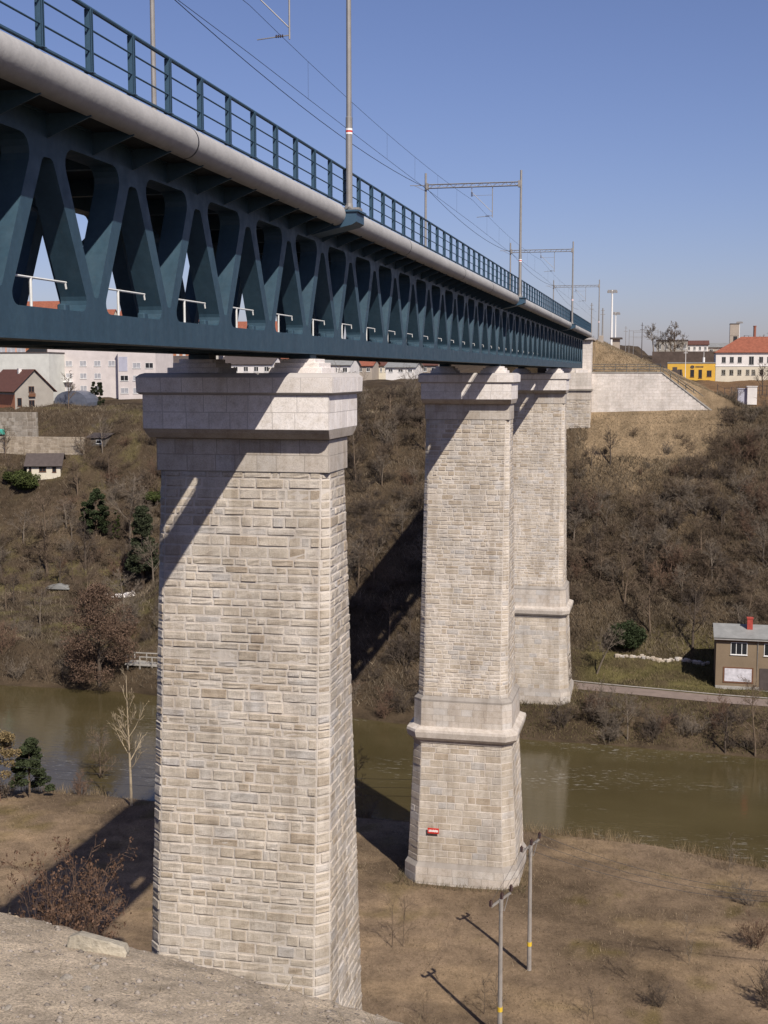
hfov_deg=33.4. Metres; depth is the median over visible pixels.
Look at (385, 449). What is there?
bare tree
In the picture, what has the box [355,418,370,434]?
bare shrub
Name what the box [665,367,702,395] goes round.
stair railing
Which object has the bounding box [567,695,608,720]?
bare shrub
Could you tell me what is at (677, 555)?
bare shrub
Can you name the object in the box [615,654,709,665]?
rubble wall
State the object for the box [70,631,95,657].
bare shrub
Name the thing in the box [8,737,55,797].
young pine
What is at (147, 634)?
bare shrub
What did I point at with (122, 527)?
bare shrub
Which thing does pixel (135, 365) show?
window
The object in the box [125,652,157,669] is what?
river jetty
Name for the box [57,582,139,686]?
beech tree
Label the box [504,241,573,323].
catenary portal
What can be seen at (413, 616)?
bare tree
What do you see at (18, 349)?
window
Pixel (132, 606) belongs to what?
bare shrub
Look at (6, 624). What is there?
bare shrub
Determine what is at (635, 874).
power line
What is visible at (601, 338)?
equipment cabinet
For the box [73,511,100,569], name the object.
bare tree
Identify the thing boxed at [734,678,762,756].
bare tree
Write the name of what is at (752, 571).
bare shrub
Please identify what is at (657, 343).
bare tree
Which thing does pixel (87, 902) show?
withered bush
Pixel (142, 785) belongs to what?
power line
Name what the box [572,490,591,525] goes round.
bare tree
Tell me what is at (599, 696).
bare shrub
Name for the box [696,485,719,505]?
bare shrub
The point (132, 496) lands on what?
bare tree
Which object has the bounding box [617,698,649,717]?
bare shrub
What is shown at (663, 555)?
bare shrub
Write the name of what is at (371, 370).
house
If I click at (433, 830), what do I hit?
warning sign
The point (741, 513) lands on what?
bare shrub
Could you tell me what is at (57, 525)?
bare shrub
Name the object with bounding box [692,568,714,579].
bare shrub
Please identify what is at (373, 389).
dry undergrowth
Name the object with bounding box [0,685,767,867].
river
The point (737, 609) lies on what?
bare tree
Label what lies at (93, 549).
bare shrub
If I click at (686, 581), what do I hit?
bare shrub
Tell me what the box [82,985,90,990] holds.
rubble stone
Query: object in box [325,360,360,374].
house
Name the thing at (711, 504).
bare shrub
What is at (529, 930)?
utility pole
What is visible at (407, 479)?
bare shrub
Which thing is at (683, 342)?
bare tree
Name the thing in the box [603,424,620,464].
bare tree
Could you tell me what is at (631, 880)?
power line
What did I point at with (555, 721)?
bare shrub
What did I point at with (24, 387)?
house
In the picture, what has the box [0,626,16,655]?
bare shrub
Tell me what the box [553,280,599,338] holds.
catenary portal
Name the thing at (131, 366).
apartment block
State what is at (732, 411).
bare shrub
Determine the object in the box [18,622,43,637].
bare shrub
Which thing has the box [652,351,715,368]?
brown fence
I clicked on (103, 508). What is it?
evergreen tree
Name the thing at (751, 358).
window
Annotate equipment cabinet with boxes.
[598,336,603,342]
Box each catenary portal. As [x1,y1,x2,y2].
[150,0,354,209]
[410,170,521,296]
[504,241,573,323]
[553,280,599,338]
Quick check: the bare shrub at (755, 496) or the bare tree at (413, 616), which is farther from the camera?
the bare shrub at (755, 496)
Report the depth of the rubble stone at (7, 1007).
5.92 m
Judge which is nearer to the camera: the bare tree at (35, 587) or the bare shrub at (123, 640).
the bare shrub at (123, 640)
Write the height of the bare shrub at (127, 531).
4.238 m
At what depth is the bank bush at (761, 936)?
91.70 m
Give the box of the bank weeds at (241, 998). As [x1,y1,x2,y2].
[8,907,428,1023]
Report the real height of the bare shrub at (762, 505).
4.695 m
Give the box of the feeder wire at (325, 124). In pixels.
[175,0,560,295]
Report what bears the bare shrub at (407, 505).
on the ground at (24, 988)
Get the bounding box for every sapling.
[377,886,412,946]
[417,987,438,1017]
[477,971,506,1013]
[581,987,595,1019]
[616,927,642,980]
[673,912,696,964]
[725,832,742,873]
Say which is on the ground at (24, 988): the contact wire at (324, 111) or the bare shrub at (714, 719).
the bare shrub at (714, 719)
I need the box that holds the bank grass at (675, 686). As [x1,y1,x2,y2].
[520,646,767,753]
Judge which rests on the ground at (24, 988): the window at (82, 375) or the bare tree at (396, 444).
the bare tree at (396, 444)
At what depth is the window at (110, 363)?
304.21 m
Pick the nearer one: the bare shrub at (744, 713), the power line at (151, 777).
the power line at (151, 777)
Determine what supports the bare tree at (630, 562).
on the ground at (24, 988)
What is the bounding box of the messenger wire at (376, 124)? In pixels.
[243,0,589,307]
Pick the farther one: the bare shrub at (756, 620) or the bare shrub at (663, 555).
the bare shrub at (663, 555)
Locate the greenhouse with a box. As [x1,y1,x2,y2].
[54,390,98,405]
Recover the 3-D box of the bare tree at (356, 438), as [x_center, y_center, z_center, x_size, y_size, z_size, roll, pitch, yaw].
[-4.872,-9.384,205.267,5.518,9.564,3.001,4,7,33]
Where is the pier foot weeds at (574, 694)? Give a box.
[522,680,578,707]
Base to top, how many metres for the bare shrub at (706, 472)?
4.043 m
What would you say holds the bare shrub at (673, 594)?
on the ground at (24, 988)
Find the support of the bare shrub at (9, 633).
on the ground at (24, 988)
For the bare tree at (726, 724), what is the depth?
144.89 m
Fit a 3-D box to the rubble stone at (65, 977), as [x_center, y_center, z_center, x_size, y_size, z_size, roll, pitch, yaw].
[-1.595,2.342,6.428,0.068,0.036,0.069,-1,6,-10]
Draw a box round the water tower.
[729,323,738,342]
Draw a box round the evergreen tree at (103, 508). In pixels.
[79,488,111,535]
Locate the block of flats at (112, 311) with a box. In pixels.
[107,309,116,314]
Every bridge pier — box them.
[135,354,362,1009]
[405,364,525,889]
[512,367,573,705]
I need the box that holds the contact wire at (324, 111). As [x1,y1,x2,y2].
[178,0,586,312]
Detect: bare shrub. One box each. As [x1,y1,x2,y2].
[0,467,14,482]
[0,546,15,559]
[0,616,15,628]
[0,617,21,646]
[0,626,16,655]
[3,655,29,678]
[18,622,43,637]
[29,569,44,581]
[30,566,49,578]
[33,650,65,679]
[46,512,64,532]
[51,637,68,646]
[53,556,66,567]
[56,493,83,509]
[56,534,86,553]
[57,655,69,676]
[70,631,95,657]
[71,431,95,454]
[78,445,90,452]
[80,447,104,465]
[80,542,101,563]
[87,546,104,561]
[91,456,113,468]
[95,468,122,483]
[99,476,125,501]
[100,556,128,577]
[102,625,135,652]
[106,613,143,637]
[107,521,115,538]
[109,541,131,561]
[114,435,133,446]
[117,594,148,616]
[119,518,133,534]
[119,604,140,623]
[119,607,142,629]
[120,515,132,532]
[125,495,159,516]
[130,471,159,492]
[136,467,149,482]
[136,468,159,489]
[140,625,154,640]
[146,436,156,445]
[146,453,160,479]
[149,601,158,628]
[150,517,159,534]
[347,530,388,567]
[347,541,370,579]
[349,592,365,612]
[352,679,363,699]
[354,511,378,525]
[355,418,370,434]
[355,521,394,550]
[357,387,370,408]
[371,412,400,448]
[371,696,397,718]
[376,681,396,702]
[382,629,419,666]
[384,400,416,421]
[385,682,414,712]
[386,411,406,425]
[387,403,411,425]
[389,492,417,511]
[394,363,423,395]
[398,466,419,485]
[405,456,424,483]
[405,662,418,689]
[407,478,424,506]
[410,480,423,509]
[544,697,577,729]
[566,491,590,522]
[566,562,582,581]
[567,555,591,579]
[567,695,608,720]
[569,500,599,520]
[572,488,605,519]
[573,468,589,478]
[578,679,617,703]
[579,696,608,722]
[581,547,595,565]
[582,531,600,545]
[583,485,609,517]
[583,686,611,711]
[587,697,623,725]
[592,712,626,744]
[594,705,620,727]
[596,554,629,582]
[598,489,611,498]
[603,685,624,707]
[603,724,623,741]
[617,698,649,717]
[624,485,660,510]
[625,527,668,556]
[629,425,642,436]
[633,509,651,527]
[636,548,654,564]
[637,707,664,742]
[643,557,684,591]
[644,705,662,731]
[645,523,666,544]
[648,537,669,555]
[649,491,673,511]
[650,495,689,524]
[650,711,677,731]
[652,514,669,532]
[653,501,689,527]
[656,539,701,572]
[657,543,680,561]
[660,502,687,528]
[661,468,706,500]
[661,485,679,502]
[662,441,677,454]
[665,581,692,600]
[667,453,707,475]
[667,464,678,475]
[667,473,706,501]
[667,704,686,725]
[668,487,712,517]
[673,713,694,735]
[676,557,728,600]
[676,577,708,603]
[681,711,715,736]
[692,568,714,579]
[694,475,718,496]
[696,459,724,482]
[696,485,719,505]
[699,491,724,514]
[703,690,730,721]
[709,712,725,729]
[712,549,723,564]
[712,554,732,573]
[712,564,737,579]
[713,578,736,595]
[715,456,735,480]
[716,569,749,595]
[719,407,742,423]
[719,409,740,425]
[722,440,740,457]
[722,732,742,748]
[724,383,744,401]
[724,702,755,723]
[725,467,760,492]
[725,488,761,515]
[731,428,763,462]
[734,558,767,580]
[735,720,767,748]
[736,474,767,507]
[736,509,767,534]
[738,502,755,528]
[740,732,756,749]
[741,406,761,421]
[741,519,761,540]
[744,613,767,624]
[747,482,766,508]
[749,538,767,565]
[755,389,767,412]
[755,424,767,439]
[756,487,767,516]
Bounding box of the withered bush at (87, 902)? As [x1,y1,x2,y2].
[0,834,137,938]
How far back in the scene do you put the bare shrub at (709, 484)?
187.30 m
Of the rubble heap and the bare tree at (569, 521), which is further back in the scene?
the rubble heap
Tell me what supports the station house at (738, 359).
on the ground at (24, 988)
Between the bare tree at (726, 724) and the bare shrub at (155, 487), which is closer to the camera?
the bare tree at (726, 724)
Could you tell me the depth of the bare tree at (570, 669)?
156.56 m
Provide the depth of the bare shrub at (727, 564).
177.66 m
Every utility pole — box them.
[489,884,512,1023]
[520,832,540,970]
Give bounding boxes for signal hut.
[610,337,622,348]
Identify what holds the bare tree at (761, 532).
on the ground at (24, 988)
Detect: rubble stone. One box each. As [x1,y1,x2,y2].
[4,1004,11,1010]
[59,974,72,980]
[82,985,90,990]
[91,964,99,969]
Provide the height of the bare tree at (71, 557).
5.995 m
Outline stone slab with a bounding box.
[66,931,129,956]
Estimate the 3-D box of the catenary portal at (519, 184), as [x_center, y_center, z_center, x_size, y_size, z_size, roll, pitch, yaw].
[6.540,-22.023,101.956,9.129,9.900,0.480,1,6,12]
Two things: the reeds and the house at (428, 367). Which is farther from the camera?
the house at (428, 367)
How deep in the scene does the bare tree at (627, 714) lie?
148.84 m
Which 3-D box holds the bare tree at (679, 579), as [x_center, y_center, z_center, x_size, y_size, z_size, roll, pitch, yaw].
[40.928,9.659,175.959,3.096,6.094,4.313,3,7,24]
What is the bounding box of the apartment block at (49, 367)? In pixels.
[0,352,64,399]
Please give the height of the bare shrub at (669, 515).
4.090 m
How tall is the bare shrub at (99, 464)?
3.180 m
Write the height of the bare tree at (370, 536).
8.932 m
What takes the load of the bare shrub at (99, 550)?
on the ground at (24, 988)
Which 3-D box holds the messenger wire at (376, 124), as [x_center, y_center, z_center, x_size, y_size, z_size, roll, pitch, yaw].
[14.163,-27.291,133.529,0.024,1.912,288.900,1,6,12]
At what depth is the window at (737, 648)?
159.37 m
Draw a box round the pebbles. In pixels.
[0,912,391,1023]
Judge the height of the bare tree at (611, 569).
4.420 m
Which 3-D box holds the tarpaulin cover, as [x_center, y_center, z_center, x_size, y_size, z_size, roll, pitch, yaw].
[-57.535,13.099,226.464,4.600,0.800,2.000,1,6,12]
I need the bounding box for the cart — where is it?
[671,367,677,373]
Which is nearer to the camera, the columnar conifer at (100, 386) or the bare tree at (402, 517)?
the bare tree at (402, 517)
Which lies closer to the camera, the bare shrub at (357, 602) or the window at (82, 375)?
the bare shrub at (357, 602)
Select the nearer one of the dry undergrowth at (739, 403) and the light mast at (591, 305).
the dry undergrowth at (739, 403)
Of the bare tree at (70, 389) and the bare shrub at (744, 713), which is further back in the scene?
the bare tree at (70, 389)
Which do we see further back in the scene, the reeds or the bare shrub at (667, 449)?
the bare shrub at (667, 449)
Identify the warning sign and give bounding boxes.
[428,828,438,833]
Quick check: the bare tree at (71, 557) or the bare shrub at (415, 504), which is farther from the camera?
the bare tree at (71, 557)
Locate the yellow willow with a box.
[0,729,21,800]
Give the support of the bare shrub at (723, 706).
on the ground at (24, 988)
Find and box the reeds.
[4,782,767,868]
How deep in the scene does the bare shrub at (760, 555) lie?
177.45 m
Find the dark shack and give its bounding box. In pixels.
[86,433,113,446]
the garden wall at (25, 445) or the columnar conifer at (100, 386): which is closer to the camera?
the garden wall at (25, 445)
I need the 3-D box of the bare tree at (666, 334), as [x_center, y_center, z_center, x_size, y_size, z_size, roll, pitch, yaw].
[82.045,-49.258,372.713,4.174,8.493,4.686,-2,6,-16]
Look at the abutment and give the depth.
201.15 m
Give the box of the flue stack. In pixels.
[753,326,756,336]
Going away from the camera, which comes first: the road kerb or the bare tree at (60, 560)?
the road kerb
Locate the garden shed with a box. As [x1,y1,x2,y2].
[24,453,65,479]
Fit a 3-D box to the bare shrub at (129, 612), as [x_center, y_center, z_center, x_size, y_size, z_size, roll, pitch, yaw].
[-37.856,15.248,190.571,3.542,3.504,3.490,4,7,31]
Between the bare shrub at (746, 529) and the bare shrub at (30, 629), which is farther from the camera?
the bare shrub at (30, 629)
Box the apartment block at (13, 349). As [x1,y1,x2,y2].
[0,347,27,351]
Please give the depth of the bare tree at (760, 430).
188.78 m
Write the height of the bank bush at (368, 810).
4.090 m
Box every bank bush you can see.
[0,775,19,797]
[72,769,92,794]
[356,793,380,817]
[641,976,672,1007]
[727,873,762,906]
[735,910,767,948]
[748,956,767,1009]
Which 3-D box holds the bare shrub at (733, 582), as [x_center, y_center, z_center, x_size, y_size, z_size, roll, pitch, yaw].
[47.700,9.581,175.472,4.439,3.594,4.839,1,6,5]
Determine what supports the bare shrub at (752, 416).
on the ground at (24, 988)
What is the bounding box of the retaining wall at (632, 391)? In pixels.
[591,372,711,411]
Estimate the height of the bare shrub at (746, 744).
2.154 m
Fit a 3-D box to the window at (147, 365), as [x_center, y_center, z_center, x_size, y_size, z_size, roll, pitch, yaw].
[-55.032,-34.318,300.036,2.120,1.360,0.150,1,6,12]
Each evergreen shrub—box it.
[2,469,25,482]
[9,470,40,489]
[140,491,160,501]
[607,619,647,649]
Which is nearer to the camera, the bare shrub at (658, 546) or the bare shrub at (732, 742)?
the bare shrub at (732, 742)
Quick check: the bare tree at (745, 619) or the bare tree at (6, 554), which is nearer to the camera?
the bare tree at (745, 619)
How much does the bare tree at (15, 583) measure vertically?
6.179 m
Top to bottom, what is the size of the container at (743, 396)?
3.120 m
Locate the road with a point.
(668, 694)
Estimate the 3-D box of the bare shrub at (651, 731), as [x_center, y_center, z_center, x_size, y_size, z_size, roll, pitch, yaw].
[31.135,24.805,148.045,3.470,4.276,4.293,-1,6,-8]
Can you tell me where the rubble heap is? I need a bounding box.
[113,590,134,597]
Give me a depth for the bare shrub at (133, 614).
187.86 m
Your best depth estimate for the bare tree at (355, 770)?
116.46 m
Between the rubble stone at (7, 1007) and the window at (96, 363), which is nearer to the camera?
the rubble stone at (7, 1007)
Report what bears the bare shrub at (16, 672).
on the ground at (24, 988)
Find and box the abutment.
[546,338,595,428]
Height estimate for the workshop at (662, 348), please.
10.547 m
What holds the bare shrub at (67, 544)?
on the ground at (24, 988)
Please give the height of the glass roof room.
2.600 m
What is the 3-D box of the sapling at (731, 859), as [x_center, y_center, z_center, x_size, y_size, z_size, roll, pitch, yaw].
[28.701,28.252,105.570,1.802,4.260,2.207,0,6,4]
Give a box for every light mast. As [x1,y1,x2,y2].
[590,303,592,337]
[600,308,604,335]
[607,290,617,344]
[613,312,619,336]
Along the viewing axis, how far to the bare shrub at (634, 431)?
198.06 m
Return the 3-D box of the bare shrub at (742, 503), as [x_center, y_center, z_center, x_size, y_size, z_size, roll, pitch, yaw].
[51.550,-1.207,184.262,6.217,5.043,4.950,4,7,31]
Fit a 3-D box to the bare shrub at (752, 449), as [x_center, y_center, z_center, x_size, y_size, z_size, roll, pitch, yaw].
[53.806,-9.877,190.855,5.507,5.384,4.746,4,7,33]
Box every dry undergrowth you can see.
[0,402,160,688]
[137,384,577,709]
[566,336,767,659]
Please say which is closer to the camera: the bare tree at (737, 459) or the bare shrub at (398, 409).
the bare tree at (737, 459)
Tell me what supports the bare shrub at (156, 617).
on the ground at (24, 988)
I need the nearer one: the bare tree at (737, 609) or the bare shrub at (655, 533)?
the bare tree at (737, 609)
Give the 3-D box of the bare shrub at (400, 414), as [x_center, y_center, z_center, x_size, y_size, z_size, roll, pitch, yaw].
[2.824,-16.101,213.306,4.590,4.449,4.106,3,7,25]
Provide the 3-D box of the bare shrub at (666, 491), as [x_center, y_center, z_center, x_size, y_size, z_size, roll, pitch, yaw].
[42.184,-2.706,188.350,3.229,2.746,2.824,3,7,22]
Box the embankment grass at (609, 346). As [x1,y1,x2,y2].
[588,341,720,484]
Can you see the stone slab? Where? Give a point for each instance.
(86, 941)
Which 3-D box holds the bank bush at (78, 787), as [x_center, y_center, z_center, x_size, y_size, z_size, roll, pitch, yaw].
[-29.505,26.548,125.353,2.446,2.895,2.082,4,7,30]
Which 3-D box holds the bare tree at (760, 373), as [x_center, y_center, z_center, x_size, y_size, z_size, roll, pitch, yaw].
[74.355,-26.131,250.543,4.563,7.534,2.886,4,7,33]
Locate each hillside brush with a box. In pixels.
[0,408,160,594]
[346,384,425,685]
[566,424,767,623]
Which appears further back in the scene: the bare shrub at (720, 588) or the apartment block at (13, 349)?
the apartment block at (13, 349)
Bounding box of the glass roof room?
[26,349,46,351]
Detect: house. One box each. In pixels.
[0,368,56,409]
[173,356,187,362]
[223,356,280,372]
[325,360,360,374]
[359,361,380,379]
[379,362,387,378]
[384,362,424,379]
[423,364,438,372]
[712,617,767,691]
[714,337,767,381]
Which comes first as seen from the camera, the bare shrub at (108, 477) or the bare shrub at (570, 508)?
the bare shrub at (570, 508)
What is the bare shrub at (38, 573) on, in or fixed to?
on the ground at (24, 988)
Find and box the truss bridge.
[0,0,591,367]
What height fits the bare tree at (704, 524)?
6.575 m
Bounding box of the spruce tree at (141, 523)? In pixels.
[124,505,159,589]
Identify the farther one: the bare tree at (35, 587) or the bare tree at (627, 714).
the bare tree at (35, 587)
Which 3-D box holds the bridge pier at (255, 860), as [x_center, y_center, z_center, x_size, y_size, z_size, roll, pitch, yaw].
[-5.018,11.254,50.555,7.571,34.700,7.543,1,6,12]
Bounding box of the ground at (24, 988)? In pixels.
[0,340,767,1023]
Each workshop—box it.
[656,340,687,351]
[687,340,709,350]
[708,343,728,350]
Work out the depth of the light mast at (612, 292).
255.32 m
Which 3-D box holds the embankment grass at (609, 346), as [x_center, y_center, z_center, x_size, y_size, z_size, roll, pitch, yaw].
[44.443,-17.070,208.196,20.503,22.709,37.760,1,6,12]
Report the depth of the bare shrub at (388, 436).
210.18 m
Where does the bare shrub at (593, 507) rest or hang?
on the ground at (24, 988)
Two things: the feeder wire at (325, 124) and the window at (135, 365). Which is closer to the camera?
the feeder wire at (325, 124)
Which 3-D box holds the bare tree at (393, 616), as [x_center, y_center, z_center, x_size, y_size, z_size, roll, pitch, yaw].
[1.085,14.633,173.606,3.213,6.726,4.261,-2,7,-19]
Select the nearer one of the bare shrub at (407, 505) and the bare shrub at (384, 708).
the bare shrub at (384, 708)
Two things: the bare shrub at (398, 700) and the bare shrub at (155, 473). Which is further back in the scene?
the bare shrub at (155, 473)
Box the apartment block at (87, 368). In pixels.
[47,349,118,398]
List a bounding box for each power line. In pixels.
[2,756,411,779]
[4,765,390,787]
[17,775,369,795]
[492,849,766,901]
[504,842,766,896]
[513,834,766,891]
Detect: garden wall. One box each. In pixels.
[0,412,38,436]
[0,436,84,454]
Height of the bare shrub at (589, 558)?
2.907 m
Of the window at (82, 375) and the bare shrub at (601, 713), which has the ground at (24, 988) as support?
the bare shrub at (601, 713)
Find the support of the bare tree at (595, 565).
on the ground at (24, 988)
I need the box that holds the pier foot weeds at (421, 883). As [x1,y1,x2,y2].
[393,850,536,894]
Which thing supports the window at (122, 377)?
in the apartment block at (131, 366)
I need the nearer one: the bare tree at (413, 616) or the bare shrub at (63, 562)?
the bare tree at (413, 616)
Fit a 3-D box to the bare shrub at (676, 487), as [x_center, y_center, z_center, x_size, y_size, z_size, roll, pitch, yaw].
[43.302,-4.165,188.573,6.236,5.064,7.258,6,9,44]
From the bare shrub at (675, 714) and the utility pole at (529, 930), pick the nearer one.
the utility pole at (529, 930)
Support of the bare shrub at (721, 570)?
on the ground at (24, 988)
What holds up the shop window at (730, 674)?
in the riverside house at (740, 651)
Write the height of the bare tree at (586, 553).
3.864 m
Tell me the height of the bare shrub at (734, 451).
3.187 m
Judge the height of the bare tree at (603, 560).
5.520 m
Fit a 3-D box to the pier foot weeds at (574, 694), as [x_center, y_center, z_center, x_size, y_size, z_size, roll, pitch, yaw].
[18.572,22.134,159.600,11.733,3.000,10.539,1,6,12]
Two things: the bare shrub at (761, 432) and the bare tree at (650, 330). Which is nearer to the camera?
the bare shrub at (761, 432)
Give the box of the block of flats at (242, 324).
[223,321,277,356]
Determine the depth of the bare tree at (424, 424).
205.19 m
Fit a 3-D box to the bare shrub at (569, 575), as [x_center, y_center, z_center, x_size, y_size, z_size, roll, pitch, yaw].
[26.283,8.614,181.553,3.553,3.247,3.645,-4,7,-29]
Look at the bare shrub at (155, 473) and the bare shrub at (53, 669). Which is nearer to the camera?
the bare shrub at (53, 669)
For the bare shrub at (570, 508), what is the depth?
188.78 m
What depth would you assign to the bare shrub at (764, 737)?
144.59 m
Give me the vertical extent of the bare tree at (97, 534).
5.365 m
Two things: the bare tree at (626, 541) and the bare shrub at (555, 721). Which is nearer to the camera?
the bare shrub at (555, 721)
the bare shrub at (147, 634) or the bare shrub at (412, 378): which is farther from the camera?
the bare shrub at (412, 378)
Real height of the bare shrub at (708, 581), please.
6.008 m
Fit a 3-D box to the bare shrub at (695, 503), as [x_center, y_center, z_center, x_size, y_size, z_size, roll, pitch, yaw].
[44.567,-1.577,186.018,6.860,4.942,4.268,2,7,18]
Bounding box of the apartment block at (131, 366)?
[118,352,172,398]
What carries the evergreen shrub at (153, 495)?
on the ground at (24, 988)
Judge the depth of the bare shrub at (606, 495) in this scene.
190.84 m
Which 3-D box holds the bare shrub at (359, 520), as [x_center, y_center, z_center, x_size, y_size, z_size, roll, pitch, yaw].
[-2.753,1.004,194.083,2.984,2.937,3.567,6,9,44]
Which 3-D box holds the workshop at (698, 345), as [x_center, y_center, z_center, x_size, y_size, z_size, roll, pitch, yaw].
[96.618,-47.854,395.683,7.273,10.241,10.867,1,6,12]
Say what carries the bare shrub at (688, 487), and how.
on the ground at (24, 988)
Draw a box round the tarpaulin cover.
[46,583,69,589]
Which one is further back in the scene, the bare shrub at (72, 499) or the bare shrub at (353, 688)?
the bare shrub at (72, 499)
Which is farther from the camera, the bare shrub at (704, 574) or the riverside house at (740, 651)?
the bare shrub at (704, 574)
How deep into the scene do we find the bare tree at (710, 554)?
176.68 m
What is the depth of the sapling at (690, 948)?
89.30 m
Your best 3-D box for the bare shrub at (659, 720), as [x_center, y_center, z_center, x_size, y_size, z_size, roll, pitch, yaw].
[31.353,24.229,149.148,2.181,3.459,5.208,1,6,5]
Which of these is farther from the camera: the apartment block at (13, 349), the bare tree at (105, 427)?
the apartment block at (13, 349)
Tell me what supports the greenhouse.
on the ground at (24, 988)
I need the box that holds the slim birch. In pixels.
[109,669,148,805]
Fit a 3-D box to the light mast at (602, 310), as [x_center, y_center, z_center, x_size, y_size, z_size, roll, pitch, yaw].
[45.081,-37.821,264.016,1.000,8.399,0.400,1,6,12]
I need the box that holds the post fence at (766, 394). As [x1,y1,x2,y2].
[717,384,767,397]
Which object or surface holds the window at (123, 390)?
in the apartment block at (131, 366)
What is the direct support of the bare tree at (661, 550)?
on the ground at (24, 988)
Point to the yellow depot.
(703, 370)
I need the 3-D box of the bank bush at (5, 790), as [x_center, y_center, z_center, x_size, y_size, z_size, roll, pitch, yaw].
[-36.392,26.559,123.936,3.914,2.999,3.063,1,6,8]
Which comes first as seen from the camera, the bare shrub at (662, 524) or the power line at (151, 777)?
the power line at (151, 777)
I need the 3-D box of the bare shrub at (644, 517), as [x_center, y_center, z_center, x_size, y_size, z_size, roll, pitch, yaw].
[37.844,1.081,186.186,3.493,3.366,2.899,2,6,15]
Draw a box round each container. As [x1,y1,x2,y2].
[737,388,746,404]
[746,386,757,404]
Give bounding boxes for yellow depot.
[667,357,715,380]
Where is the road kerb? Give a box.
[573,680,766,698]
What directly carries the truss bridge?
on the bridge pier at (255, 860)
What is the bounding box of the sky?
[0,0,767,354]
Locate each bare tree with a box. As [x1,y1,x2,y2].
[0,424,16,456]
[0,551,10,576]
[0,573,12,609]
[1,454,16,471]
[4,572,19,603]
[5,509,37,539]
[22,589,52,624]
[23,489,65,572]
[28,573,40,605]
[32,537,53,574]
[37,517,49,536]
[47,550,69,582]
[56,498,77,528]
[61,370,76,408]
[63,551,77,579]
[64,514,78,537]
[66,458,84,494]
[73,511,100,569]
[73,560,107,615]
[79,553,99,586]
[86,726,117,777]
[90,414,111,452]
[92,529,98,555]
[100,472,147,546]
[102,444,116,476]
[104,568,143,615]
[112,502,125,531]
[117,504,135,548]
[127,481,146,512]
[134,537,159,580]
[347,424,367,478]
[350,544,373,587]
[354,746,368,816]
[359,522,382,578]
[371,441,388,474]
[371,453,391,480]
[373,440,391,485]
[381,596,402,641]
[382,385,396,412]
[388,432,399,462]
[392,509,411,534]
[400,605,415,635]
[404,534,422,561]
[410,407,425,450]
[415,403,424,423]
[566,512,584,542]
[568,652,576,679]
[570,512,583,532]
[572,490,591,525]
[581,541,592,565]
[584,443,596,464]
[590,552,599,571]
[592,545,615,581]
[594,623,624,673]
[596,499,615,525]
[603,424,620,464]
[603,562,619,589]
[613,536,633,588]
[616,693,641,739]
[619,520,646,557]
[620,553,641,604]
[631,495,647,528]
[632,533,653,566]
[635,573,660,632]
[640,549,652,582]
[645,323,655,351]
[647,546,665,581]
[653,335,664,351]
[655,525,684,565]
[659,329,671,350]
[665,328,677,350]
[666,321,681,350]
[672,563,691,599]
[672,582,709,650]
[676,330,686,348]
[691,513,714,553]
[702,538,725,582]
[713,703,735,753]
[715,491,728,529]
[717,493,730,524]
[730,603,752,623]
[732,450,744,475]
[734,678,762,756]
[739,610,757,623]
[741,574,766,611]
[745,523,767,563]
[752,428,767,466]
[753,360,767,393]
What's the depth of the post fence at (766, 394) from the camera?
241.46 m
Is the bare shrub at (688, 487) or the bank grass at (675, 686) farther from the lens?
the bare shrub at (688, 487)
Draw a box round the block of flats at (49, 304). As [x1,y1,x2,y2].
[27,301,59,308]
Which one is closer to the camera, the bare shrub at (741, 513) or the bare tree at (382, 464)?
the bare shrub at (741, 513)
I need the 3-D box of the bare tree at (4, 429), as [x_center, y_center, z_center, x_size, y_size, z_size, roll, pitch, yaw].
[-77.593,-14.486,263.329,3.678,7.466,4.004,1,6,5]
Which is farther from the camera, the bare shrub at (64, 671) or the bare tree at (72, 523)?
the bare tree at (72, 523)
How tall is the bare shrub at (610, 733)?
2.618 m
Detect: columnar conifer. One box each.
[90,381,96,394]
[96,382,104,404]
[111,510,120,538]
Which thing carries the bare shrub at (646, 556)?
on the ground at (24, 988)
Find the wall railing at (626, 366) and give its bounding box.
[593,364,660,371]
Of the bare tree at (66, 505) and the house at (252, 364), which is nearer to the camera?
the bare tree at (66, 505)
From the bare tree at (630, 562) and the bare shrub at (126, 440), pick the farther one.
the bare shrub at (126, 440)
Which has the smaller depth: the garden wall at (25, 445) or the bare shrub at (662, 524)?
the bare shrub at (662, 524)
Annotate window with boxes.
[7,348,14,351]
[17,348,24,351]
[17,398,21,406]
[28,386,33,392]
[29,400,34,406]
[39,467,45,471]
[65,361,71,366]
[80,361,85,365]
[80,373,86,378]
[80,386,86,390]
[94,361,100,365]
[94,373,100,378]
[108,361,114,365]
[120,375,127,380]
[120,388,128,393]
[132,363,140,368]
[145,363,153,368]
[707,370,711,376]
[723,667,752,683]
[730,642,747,655]
[749,356,753,364]
[763,644,767,656]
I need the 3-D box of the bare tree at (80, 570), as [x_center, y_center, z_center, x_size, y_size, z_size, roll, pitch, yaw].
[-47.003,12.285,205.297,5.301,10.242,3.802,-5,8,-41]
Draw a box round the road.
[574,682,767,705]
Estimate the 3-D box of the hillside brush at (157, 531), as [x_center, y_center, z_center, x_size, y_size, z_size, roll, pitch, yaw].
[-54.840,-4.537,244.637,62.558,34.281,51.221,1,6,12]

